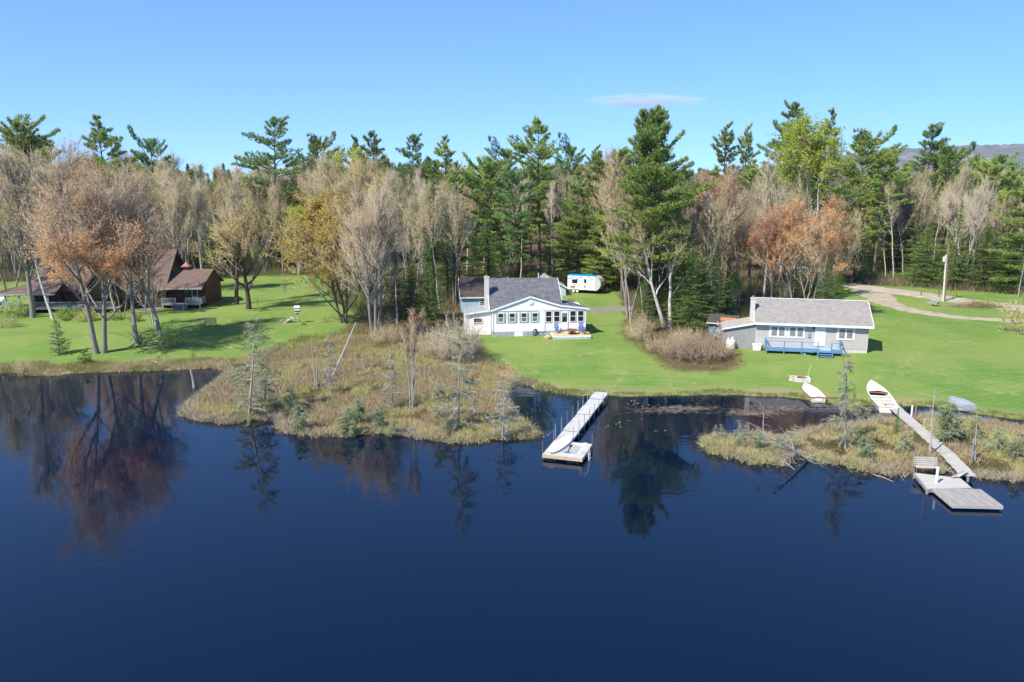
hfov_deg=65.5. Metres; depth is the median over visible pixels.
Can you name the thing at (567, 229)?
pine tree
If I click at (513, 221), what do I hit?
hardwood tree
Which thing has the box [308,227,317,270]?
leafy tree
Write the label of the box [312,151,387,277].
hardwood tree
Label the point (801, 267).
neighbour house
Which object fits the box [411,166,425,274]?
hardwood tree
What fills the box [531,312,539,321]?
window
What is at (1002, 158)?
pine tree
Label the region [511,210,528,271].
spruce tree
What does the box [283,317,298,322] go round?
rock heap
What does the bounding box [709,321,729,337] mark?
blossom bush
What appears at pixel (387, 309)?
undergrowth
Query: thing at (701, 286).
spruce tree
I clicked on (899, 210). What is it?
hardwood tree
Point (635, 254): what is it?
hardwood tree
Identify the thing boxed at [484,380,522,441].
larch tree
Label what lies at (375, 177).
hardwood tree
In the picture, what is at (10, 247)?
hardwood tree
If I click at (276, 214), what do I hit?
hardwood tree
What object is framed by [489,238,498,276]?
spruce tree
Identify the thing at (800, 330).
window
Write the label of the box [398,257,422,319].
spruce tree
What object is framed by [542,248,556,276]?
fir tree
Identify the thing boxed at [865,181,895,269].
birch tree
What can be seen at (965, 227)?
birch tree
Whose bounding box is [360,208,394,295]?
spruce tree
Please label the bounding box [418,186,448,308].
hardwood tree
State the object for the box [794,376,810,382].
fire pit
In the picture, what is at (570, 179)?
hardwood tree
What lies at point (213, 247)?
spruce tree
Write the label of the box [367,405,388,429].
larch sapling
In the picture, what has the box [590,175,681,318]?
hardwood tree
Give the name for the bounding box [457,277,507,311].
garage
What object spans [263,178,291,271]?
hardwood tree
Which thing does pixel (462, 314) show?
thicket litter
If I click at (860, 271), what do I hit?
fir tree
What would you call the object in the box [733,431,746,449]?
larch sapling
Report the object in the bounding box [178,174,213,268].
hardwood tree
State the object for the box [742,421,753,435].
larch sapling
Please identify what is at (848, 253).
hardwood tree
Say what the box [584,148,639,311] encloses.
maple tree
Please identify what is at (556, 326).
garden chair
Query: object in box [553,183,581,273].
spruce tree
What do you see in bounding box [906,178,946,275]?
hardwood tree
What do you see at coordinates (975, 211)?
maple tree
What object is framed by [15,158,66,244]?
hardwood tree
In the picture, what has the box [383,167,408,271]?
hardwood tree
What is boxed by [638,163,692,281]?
pine tree
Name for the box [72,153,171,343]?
maple tree
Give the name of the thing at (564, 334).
timber deck
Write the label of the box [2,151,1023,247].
wood
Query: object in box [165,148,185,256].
hardwood tree
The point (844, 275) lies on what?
spruce tree
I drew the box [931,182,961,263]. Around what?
birch tree
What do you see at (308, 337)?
marsh grass
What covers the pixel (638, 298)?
fir tree
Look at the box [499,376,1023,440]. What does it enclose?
edge grass
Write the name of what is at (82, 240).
maple tree
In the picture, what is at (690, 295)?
spruce tree
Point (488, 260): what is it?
spruce tree
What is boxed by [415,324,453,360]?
bush
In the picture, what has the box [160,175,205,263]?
hardwood tree
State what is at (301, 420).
larch sapling
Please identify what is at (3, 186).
hardwood tree
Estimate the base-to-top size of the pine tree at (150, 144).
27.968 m
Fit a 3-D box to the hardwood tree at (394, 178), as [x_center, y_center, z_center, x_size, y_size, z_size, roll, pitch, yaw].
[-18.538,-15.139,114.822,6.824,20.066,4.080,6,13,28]
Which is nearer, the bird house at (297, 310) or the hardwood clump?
the hardwood clump
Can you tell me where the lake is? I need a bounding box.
[0,368,1023,681]
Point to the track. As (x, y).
(882, 298)
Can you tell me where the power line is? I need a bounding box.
[783,266,942,288]
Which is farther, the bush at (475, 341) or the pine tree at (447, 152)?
the pine tree at (447, 152)
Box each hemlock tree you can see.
[397,254,426,306]
[782,228,828,294]
[799,261,823,298]
[832,258,850,291]
[864,239,886,273]
[893,229,950,285]
[896,208,930,276]
[919,244,959,284]
[934,202,973,289]
[940,237,977,284]
[951,226,1016,289]
[978,236,1023,292]
[994,247,1006,284]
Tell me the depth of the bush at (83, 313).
101.72 m
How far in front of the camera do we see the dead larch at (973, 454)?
53.98 m
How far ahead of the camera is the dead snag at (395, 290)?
99.64 m
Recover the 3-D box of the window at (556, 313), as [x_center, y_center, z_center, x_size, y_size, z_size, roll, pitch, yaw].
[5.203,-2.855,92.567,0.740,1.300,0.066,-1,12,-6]
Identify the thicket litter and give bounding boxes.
[337,302,745,374]
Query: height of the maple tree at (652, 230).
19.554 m
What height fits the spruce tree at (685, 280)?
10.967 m
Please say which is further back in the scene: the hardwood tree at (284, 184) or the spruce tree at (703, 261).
the hardwood tree at (284, 184)
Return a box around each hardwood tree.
[0,137,49,317]
[0,163,59,296]
[0,166,14,271]
[0,172,12,213]
[0,177,33,276]
[0,185,24,263]
[5,174,81,247]
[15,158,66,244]
[50,169,99,247]
[57,163,79,231]
[66,143,97,170]
[73,153,114,175]
[76,209,117,314]
[101,160,124,225]
[106,141,129,180]
[113,164,165,232]
[116,262,169,325]
[118,147,154,248]
[137,180,168,247]
[141,203,162,313]
[144,147,176,248]
[144,166,217,262]
[146,186,185,248]
[156,171,204,253]
[157,167,173,245]
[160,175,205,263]
[161,165,227,268]
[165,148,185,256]
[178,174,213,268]
[185,162,212,254]
[187,180,216,267]
[204,162,254,304]
[214,182,252,257]
[220,178,259,256]
[231,165,244,198]
[238,167,300,268]
[240,172,266,262]
[244,188,284,273]
[252,164,281,253]
[253,184,264,266]
[261,176,391,322]
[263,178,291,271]
[266,162,318,264]
[267,174,286,259]
[281,161,301,206]
[298,168,366,291]
[301,145,339,195]
[307,160,359,296]
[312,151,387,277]
[336,149,381,286]
[336,175,362,291]
[340,165,359,289]
[357,159,403,295]
[376,166,452,311]
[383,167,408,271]
[383,171,400,218]
[384,166,416,273]
[386,190,426,293]
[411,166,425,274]
[417,179,429,289]
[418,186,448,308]
[419,176,468,277]
[434,182,484,305]
[450,155,473,268]
[490,171,517,265]
[501,163,527,277]
[512,176,533,277]
[543,182,559,275]
[546,169,587,257]
[561,169,580,226]
[584,163,627,278]
[589,192,623,273]
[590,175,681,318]
[613,238,634,322]
[620,192,661,275]
[629,229,644,324]
[654,189,748,320]
[679,186,707,285]
[684,202,705,304]
[701,184,730,305]
[712,192,759,295]
[721,187,758,305]
[741,199,786,296]
[742,179,803,288]
[749,147,792,296]
[767,180,816,297]
[777,208,815,297]
[783,170,825,278]
[804,212,869,298]
[849,209,889,269]
[889,165,921,266]
[889,173,929,274]
[891,165,946,266]
[892,199,913,276]
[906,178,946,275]
[916,172,959,268]
[934,173,1006,286]
[939,187,958,265]
[943,176,987,267]
[946,155,977,240]
[960,194,976,279]
[962,192,1018,274]
[1008,168,1023,259]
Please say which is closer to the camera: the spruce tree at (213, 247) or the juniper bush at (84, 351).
the juniper bush at (84, 351)
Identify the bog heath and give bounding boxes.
[187,334,1023,478]
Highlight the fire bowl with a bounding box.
[566,328,577,334]
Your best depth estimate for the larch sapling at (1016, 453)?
53.80 m
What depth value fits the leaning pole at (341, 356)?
75.11 m
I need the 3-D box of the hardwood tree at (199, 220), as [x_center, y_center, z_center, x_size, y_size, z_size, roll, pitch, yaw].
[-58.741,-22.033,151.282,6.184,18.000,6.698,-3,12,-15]
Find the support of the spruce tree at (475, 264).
on the ground at (978, 363)
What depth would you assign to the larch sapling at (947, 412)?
57.73 m
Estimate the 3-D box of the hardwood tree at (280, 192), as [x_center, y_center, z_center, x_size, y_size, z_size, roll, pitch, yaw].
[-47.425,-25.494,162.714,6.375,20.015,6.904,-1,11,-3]
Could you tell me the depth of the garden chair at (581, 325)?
92.63 m
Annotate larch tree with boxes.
[223,317,275,425]
[242,348,285,408]
[319,328,341,392]
[378,353,404,407]
[429,325,480,440]
[465,396,481,418]
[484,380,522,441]
[819,350,871,453]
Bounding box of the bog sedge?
[177,334,1023,480]
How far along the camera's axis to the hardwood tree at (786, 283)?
103.26 m
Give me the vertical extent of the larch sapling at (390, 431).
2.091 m
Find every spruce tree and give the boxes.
[30,239,42,276]
[200,203,225,266]
[217,244,228,271]
[270,228,285,263]
[304,242,317,267]
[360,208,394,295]
[384,245,406,307]
[397,255,407,300]
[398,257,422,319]
[409,160,459,302]
[428,196,469,296]
[445,244,462,294]
[462,219,484,276]
[474,208,504,276]
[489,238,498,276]
[508,197,537,271]
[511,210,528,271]
[537,210,558,266]
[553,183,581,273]
[629,279,657,330]
[639,212,675,319]
[661,264,692,325]
[662,248,714,330]
[675,234,696,302]
[690,243,730,326]
[691,211,713,279]
[697,271,707,303]
[708,258,725,305]
[716,257,739,314]
[789,267,800,297]
[810,261,834,298]
[821,260,839,296]
[825,272,847,299]
[833,254,848,282]
[842,218,861,279]
[894,239,909,274]
[984,182,1023,274]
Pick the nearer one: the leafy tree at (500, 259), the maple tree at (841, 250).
the maple tree at (841, 250)
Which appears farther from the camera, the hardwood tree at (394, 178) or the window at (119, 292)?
the hardwood tree at (394, 178)
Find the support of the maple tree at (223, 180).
on the ground at (978, 363)
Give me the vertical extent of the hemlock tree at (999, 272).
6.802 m
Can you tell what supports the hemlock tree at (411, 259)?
on the ground at (978, 363)
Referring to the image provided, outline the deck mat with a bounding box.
[559,445,580,453]
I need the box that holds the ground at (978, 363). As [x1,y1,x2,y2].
[0,195,1023,480]
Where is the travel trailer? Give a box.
[567,275,608,292]
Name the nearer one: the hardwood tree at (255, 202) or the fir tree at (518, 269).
the fir tree at (518, 269)
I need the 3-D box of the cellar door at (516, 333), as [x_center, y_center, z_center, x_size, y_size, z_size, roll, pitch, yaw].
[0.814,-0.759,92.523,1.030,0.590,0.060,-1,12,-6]
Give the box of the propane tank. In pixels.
[729,337,734,349]
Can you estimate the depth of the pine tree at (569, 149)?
169.14 m
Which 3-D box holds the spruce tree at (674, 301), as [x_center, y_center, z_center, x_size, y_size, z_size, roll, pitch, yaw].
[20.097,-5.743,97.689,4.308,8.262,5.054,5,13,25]
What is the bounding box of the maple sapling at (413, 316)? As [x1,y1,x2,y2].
[405,306,425,335]
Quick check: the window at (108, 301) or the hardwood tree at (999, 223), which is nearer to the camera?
the window at (108, 301)
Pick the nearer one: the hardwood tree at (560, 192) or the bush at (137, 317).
the bush at (137, 317)
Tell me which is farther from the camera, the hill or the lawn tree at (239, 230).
the hill
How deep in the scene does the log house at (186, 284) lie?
111.25 m
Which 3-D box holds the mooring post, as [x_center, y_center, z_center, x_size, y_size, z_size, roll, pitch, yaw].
[26.608,8.955,49.960,0.208,2.211,0.190,0,11,0]
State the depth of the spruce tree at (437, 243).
110.71 m
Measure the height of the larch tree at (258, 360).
9.423 m
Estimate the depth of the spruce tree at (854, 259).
135.27 m
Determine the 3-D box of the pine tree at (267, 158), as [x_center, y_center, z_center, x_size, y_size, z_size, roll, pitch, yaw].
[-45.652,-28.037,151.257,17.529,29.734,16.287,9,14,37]
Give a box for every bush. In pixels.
[0,299,29,316]
[0,314,23,327]
[10,357,42,376]
[53,305,79,320]
[73,308,98,320]
[75,349,91,364]
[106,310,123,320]
[124,310,143,320]
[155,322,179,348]
[367,317,406,345]
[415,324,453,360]
[425,307,492,362]
[460,327,486,352]
[624,310,658,341]
[643,333,672,352]
[656,331,701,360]
[667,325,702,346]
[673,327,728,362]
[694,331,737,360]
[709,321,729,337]
[996,291,1023,333]
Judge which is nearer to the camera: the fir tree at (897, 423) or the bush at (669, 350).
the fir tree at (897, 423)
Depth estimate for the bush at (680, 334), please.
85.91 m
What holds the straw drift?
on the ground at (978, 363)
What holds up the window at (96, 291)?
in the log house at (186, 284)
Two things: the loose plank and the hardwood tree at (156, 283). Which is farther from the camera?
the hardwood tree at (156, 283)
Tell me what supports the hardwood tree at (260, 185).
on the ground at (978, 363)
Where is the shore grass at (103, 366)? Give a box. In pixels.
[0,354,242,413]
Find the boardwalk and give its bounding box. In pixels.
[881,400,976,481]
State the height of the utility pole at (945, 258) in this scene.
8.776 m
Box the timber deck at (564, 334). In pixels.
[550,331,590,339]
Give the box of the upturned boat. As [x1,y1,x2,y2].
[948,396,976,410]
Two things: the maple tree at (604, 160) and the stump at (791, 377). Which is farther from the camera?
the maple tree at (604, 160)
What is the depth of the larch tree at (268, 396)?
66.14 m
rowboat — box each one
[802,382,826,402]
[867,380,898,412]
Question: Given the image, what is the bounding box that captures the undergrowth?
[0,248,1023,326]
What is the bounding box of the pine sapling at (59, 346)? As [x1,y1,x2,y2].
[48,320,70,354]
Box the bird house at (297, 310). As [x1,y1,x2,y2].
[294,306,299,321]
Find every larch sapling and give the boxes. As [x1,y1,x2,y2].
[281,385,298,411]
[289,403,312,431]
[335,406,357,437]
[346,397,367,425]
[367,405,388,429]
[386,416,403,436]
[433,385,448,403]
[714,424,727,438]
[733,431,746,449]
[734,420,744,438]
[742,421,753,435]
[750,433,767,451]
[770,434,788,454]
[786,425,804,453]
[854,434,877,460]
[891,429,913,452]
[930,402,969,441]
[963,413,988,439]
[981,425,1009,451]
[1000,430,1023,463]
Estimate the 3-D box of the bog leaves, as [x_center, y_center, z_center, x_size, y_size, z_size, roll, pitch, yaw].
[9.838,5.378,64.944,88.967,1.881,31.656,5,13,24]
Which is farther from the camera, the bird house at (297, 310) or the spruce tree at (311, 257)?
the spruce tree at (311, 257)
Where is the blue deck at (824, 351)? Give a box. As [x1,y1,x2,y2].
[765,337,843,358]
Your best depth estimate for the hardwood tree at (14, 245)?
140.78 m
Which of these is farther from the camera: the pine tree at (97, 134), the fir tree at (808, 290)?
the pine tree at (97, 134)
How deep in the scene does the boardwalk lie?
57.21 m
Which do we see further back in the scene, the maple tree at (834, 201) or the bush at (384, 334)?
the maple tree at (834, 201)
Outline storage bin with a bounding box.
[752,343,761,350]
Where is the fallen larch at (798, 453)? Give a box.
[743,424,838,466]
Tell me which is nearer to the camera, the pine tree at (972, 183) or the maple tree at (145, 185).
the maple tree at (145, 185)
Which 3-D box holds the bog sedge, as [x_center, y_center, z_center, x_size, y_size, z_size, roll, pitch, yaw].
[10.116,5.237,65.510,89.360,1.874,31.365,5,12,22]
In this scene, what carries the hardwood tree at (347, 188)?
on the ground at (978, 363)
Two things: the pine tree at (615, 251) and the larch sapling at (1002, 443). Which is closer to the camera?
the larch sapling at (1002, 443)
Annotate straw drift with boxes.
[491,360,516,384]
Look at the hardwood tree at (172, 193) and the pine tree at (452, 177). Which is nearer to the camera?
the pine tree at (452, 177)
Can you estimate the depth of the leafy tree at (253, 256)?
150.67 m
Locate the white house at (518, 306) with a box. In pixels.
[462,273,589,336]
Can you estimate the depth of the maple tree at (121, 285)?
104.02 m
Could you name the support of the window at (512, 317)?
in the white house at (518, 306)
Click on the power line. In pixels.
(860, 282)
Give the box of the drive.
[586,287,798,312]
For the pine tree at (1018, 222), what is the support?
on the ground at (978, 363)
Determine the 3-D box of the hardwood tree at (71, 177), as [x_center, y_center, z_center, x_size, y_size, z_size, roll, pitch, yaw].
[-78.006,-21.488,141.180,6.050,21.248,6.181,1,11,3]
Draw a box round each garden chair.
[554,323,561,333]
[578,322,583,332]
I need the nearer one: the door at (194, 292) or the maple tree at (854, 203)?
the door at (194, 292)
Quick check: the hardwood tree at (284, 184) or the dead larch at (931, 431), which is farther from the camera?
the hardwood tree at (284, 184)
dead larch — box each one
[757,404,775,441]
[918,389,948,454]
[956,423,992,465]
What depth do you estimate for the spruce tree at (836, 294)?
98.47 m
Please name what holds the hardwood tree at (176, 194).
on the ground at (978, 363)
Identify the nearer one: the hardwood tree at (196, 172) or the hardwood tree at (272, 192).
the hardwood tree at (272, 192)
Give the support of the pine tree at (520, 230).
on the ground at (978, 363)
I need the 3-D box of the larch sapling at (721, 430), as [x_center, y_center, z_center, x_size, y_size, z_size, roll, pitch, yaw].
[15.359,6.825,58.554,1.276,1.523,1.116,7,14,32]
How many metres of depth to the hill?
2245.47 m
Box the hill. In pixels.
[686,144,1023,184]
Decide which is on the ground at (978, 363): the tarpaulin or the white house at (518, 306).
the white house at (518, 306)
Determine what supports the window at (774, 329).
in the grey cottage
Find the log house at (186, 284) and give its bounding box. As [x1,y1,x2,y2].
[0,249,223,314]
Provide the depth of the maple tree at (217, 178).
177.69 m
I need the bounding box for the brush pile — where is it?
[934,298,1011,308]
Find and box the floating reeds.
[617,403,894,418]
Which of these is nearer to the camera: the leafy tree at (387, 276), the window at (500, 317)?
the window at (500, 317)
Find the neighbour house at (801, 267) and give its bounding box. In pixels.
[780,252,838,278]
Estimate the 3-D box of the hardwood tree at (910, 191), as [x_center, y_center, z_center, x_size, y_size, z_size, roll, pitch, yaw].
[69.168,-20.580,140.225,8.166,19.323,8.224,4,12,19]
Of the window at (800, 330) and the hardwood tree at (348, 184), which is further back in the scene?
the hardwood tree at (348, 184)
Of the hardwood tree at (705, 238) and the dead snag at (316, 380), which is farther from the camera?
the hardwood tree at (705, 238)
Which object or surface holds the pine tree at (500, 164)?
on the ground at (978, 363)
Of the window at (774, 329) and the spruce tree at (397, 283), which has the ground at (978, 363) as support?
the spruce tree at (397, 283)
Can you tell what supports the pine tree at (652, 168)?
on the ground at (978, 363)
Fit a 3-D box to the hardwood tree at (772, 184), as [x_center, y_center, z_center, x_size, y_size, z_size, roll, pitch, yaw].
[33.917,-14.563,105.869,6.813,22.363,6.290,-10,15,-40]
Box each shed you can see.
[535,272,567,295]
[706,314,740,336]
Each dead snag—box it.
[311,341,318,386]
[390,270,400,323]
[1017,259,1023,296]
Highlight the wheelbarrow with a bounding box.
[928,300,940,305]
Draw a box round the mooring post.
[935,467,939,482]
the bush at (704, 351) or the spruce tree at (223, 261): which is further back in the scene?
the spruce tree at (223, 261)
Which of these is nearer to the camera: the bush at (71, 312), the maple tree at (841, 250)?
the bush at (71, 312)
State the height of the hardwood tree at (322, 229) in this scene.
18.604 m
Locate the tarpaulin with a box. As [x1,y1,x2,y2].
[567,274,594,279]
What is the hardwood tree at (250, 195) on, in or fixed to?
on the ground at (978, 363)
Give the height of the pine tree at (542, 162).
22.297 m
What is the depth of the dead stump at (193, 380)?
73.97 m
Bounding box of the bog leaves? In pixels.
[190,334,1023,475]
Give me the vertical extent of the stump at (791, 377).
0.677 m
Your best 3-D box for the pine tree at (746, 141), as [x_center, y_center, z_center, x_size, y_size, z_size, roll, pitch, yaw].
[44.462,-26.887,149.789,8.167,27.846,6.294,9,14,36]
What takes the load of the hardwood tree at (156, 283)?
on the ground at (978, 363)
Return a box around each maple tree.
[1,132,192,353]
[71,145,117,247]
[71,166,109,226]
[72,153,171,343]
[95,182,167,344]
[96,229,141,316]
[131,165,158,226]
[207,166,234,267]
[210,162,229,253]
[289,162,309,260]
[399,320,418,407]
[450,170,485,273]
[568,162,595,227]
[572,143,622,274]
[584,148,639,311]
[634,185,663,311]
[673,210,706,288]
[685,167,732,286]
[695,158,761,306]
[720,203,753,290]
[723,190,752,287]
[746,205,787,297]
[753,189,860,298]
[768,194,850,298]
[811,224,861,292]
[842,198,867,265]
[964,171,994,262]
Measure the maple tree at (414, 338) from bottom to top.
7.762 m
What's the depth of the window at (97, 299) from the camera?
109.00 m
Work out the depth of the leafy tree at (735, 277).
107.08 m
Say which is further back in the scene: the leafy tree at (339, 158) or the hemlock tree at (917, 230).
the leafy tree at (339, 158)
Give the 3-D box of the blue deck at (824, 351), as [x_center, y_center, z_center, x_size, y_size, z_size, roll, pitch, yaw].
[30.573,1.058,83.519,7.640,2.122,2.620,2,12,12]
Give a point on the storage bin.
(756, 346)
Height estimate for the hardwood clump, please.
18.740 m
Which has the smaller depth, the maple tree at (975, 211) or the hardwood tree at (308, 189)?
the hardwood tree at (308, 189)
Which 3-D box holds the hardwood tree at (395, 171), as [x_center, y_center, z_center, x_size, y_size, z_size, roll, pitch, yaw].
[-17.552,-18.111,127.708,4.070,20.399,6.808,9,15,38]
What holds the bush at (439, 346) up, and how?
on the ground at (978, 363)
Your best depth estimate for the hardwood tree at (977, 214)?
127.68 m
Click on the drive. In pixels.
(604, 309)
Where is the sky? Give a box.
[0,0,1023,179]
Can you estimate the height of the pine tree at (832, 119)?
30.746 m
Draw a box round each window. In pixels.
[55,293,67,301]
[92,280,101,294]
[93,296,101,306]
[105,281,115,294]
[106,296,116,306]
[116,287,124,294]
[117,296,127,306]
[473,318,481,322]
[496,313,504,322]
[508,313,516,322]
[519,312,528,321]
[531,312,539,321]
[545,311,551,321]
[554,311,559,321]
[570,311,575,321]
[577,310,583,321]
[771,326,777,335]
[778,327,784,335]
[789,327,795,336]
[797,327,803,336]
[838,329,845,338]
[846,329,852,338]
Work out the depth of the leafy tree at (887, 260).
145.86 m
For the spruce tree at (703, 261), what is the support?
on the ground at (978, 363)
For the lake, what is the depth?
41.30 m
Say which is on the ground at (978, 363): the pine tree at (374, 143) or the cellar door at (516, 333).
the pine tree at (374, 143)
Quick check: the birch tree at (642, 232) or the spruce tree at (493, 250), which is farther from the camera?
the spruce tree at (493, 250)
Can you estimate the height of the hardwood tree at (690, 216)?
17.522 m
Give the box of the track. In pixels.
[849,290,1022,321]
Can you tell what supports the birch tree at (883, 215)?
on the ground at (978, 363)
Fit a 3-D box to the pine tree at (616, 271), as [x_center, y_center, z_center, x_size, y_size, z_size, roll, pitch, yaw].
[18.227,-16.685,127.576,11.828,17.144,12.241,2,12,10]
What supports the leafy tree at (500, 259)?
on the ground at (978, 363)
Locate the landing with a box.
[913,473,972,493]
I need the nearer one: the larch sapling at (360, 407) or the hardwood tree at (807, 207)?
the larch sapling at (360, 407)
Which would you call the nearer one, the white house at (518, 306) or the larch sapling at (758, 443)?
the larch sapling at (758, 443)
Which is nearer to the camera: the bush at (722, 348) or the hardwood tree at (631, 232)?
the bush at (722, 348)
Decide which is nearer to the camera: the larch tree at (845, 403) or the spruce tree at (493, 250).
the larch tree at (845, 403)
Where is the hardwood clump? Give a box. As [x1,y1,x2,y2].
[320,176,407,334]
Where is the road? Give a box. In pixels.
[804,279,1023,311]
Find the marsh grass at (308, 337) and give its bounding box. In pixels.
[241,328,569,396]
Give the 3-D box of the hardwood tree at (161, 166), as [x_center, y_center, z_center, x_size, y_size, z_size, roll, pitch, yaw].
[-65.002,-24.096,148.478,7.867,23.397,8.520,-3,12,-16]
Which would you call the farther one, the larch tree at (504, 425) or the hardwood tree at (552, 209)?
the hardwood tree at (552, 209)
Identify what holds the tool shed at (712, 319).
on the ground at (978, 363)
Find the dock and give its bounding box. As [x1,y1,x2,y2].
[542,386,607,462]
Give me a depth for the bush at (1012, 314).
93.36 m
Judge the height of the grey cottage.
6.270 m
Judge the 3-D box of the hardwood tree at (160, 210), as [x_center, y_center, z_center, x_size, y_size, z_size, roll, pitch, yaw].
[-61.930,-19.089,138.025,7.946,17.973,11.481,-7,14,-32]
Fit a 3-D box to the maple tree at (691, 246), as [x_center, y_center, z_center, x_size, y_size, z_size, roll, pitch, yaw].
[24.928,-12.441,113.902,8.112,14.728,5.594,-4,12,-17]
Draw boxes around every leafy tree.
[215,206,234,263]
[249,244,260,265]
[272,204,310,275]
[282,204,309,269]
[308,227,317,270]
[325,143,371,231]
[369,258,392,303]
[495,245,511,276]
[721,268,747,306]
[766,109,874,290]
[883,251,891,264]
[941,246,957,274]
[970,233,991,267]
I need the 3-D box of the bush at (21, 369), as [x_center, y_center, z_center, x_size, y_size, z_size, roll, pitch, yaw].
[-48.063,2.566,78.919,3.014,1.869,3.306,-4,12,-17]
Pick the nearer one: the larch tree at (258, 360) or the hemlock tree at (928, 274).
the larch tree at (258, 360)
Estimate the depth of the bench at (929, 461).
51.93 m
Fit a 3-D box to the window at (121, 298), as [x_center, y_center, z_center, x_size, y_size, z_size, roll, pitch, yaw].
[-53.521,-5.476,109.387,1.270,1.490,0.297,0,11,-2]
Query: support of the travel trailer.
on the ground at (978, 363)
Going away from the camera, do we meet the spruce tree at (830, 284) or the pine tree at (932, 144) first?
the spruce tree at (830, 284)
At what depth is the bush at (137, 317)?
102.06 m
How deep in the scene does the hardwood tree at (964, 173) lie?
137.68 m
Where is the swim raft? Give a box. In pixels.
[933,488,1002,509]
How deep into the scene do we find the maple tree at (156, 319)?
89.42 m
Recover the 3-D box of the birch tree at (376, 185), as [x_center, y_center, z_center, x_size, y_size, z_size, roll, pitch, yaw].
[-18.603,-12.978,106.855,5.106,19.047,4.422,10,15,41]
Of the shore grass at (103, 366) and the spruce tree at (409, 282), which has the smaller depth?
the shore grass at (103, 366)
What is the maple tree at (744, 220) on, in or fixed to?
on the ground at (978, 363)
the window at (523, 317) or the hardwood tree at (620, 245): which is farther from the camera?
the hardwood tree at (620, 245)
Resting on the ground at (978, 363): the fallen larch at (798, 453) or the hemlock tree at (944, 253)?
the hemlock tree at (944, 253)
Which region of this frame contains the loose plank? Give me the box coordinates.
[950,470,968,477]
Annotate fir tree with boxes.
[352,274,373,303]
[411,239,446,319]
[514,261,522,277]
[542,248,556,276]
[636,281,644,308]
[805,279,813,298]
[851,239,870,281]
[892,409,900,435]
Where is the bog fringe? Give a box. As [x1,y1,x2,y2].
[175,363,1023,483]
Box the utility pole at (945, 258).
[942,243,948,301]
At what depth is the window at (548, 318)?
92.46 m
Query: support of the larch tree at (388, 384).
on the ground at (978, 363)
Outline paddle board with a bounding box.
[548,435,572,453]
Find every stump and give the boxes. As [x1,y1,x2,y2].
[190,369,195,387]
[787,374,793,380]
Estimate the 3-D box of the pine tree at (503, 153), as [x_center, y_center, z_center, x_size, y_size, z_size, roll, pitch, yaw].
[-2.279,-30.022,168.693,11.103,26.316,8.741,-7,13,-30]
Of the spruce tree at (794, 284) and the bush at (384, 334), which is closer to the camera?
the bush at (384, 334)
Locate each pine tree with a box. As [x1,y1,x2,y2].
[0,112,61,267]
[0,129,60,229]
[70,114,161,242]
[126,124,173,247]
[222,115,314,265]
[300,130,344,171]
[342,129,396,217]
[342,134,365,174]
[385,132,444,261]
[425,134,461,261]
[435,160,471,276]
[457,152,512,275]
[468,157,523,273]
[477,136,522,246]
[490,157,540,277]
[503,115,562,274]
[512,155,554,265]
[539,131,585,229]
[541,166,602,273]
[549,150,611,275]
[580,144,606,206]
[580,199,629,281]
[589,223,656,286]
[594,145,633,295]
[608,104,717,320]
[608,184,662,289]
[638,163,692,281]
[698,121,755,270]
[715,159,768,281]
[728,122,767,270]
[749,98,804,209]
[812,106,848,220]
[835,124,907,276]
[844,151,887,260]
[857,159,914,264]
[861,150,916,279]
[871,162,931,271]
[907,121,969,262]
[924,141,985,264]
[955,156,1012,266]
[967,152,983,254]
[979,151,1020,235]
[985,184,1023,281]
[986,161,1023,272]
[994,175,1020,234]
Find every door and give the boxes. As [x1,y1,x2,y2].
[184,290,190,301]
[191,290,198,301]
[515,332,522,335]
[561,311,567,329]
[814,327,825,345]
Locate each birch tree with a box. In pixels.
[12,203,53,318]
[250,166,265,258]
[302,167,315,202]
[360,175,387,307]
[616,208,703,327]
[847,205,868,273]
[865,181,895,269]
[874,181,901,281]
[874,208,892,277]
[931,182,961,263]
[954,196,973,270]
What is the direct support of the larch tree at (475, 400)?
on the ground at (978, 363)
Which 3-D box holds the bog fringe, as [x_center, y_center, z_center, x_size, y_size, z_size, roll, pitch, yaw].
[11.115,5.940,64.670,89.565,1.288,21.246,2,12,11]
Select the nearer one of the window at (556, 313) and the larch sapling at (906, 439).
the larch sapling at (906, 439)
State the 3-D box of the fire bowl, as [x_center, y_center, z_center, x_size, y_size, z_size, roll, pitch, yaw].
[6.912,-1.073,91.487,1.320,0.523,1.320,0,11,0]
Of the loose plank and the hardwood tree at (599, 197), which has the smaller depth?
the loose plank
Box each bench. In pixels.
[204,317,216,326]
[914,456,937,472]
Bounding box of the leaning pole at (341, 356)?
[333,322,355,374]
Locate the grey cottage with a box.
[721,295,873,352]
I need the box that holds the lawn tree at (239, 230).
[193,198,290,308]
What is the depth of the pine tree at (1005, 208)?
149.05 m
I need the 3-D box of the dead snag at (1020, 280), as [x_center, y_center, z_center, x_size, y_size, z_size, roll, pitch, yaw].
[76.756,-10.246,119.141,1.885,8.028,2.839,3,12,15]
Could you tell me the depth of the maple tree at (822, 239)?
99.41 m
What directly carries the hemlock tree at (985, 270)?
on the ground at (978, 363)
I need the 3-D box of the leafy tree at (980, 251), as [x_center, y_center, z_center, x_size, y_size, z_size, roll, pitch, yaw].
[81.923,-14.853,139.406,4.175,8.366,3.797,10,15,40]
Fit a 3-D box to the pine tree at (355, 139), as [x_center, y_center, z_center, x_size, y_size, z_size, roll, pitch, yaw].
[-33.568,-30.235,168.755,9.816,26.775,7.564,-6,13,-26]
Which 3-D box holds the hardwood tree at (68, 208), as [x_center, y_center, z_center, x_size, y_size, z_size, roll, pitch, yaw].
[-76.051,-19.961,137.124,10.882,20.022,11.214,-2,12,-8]

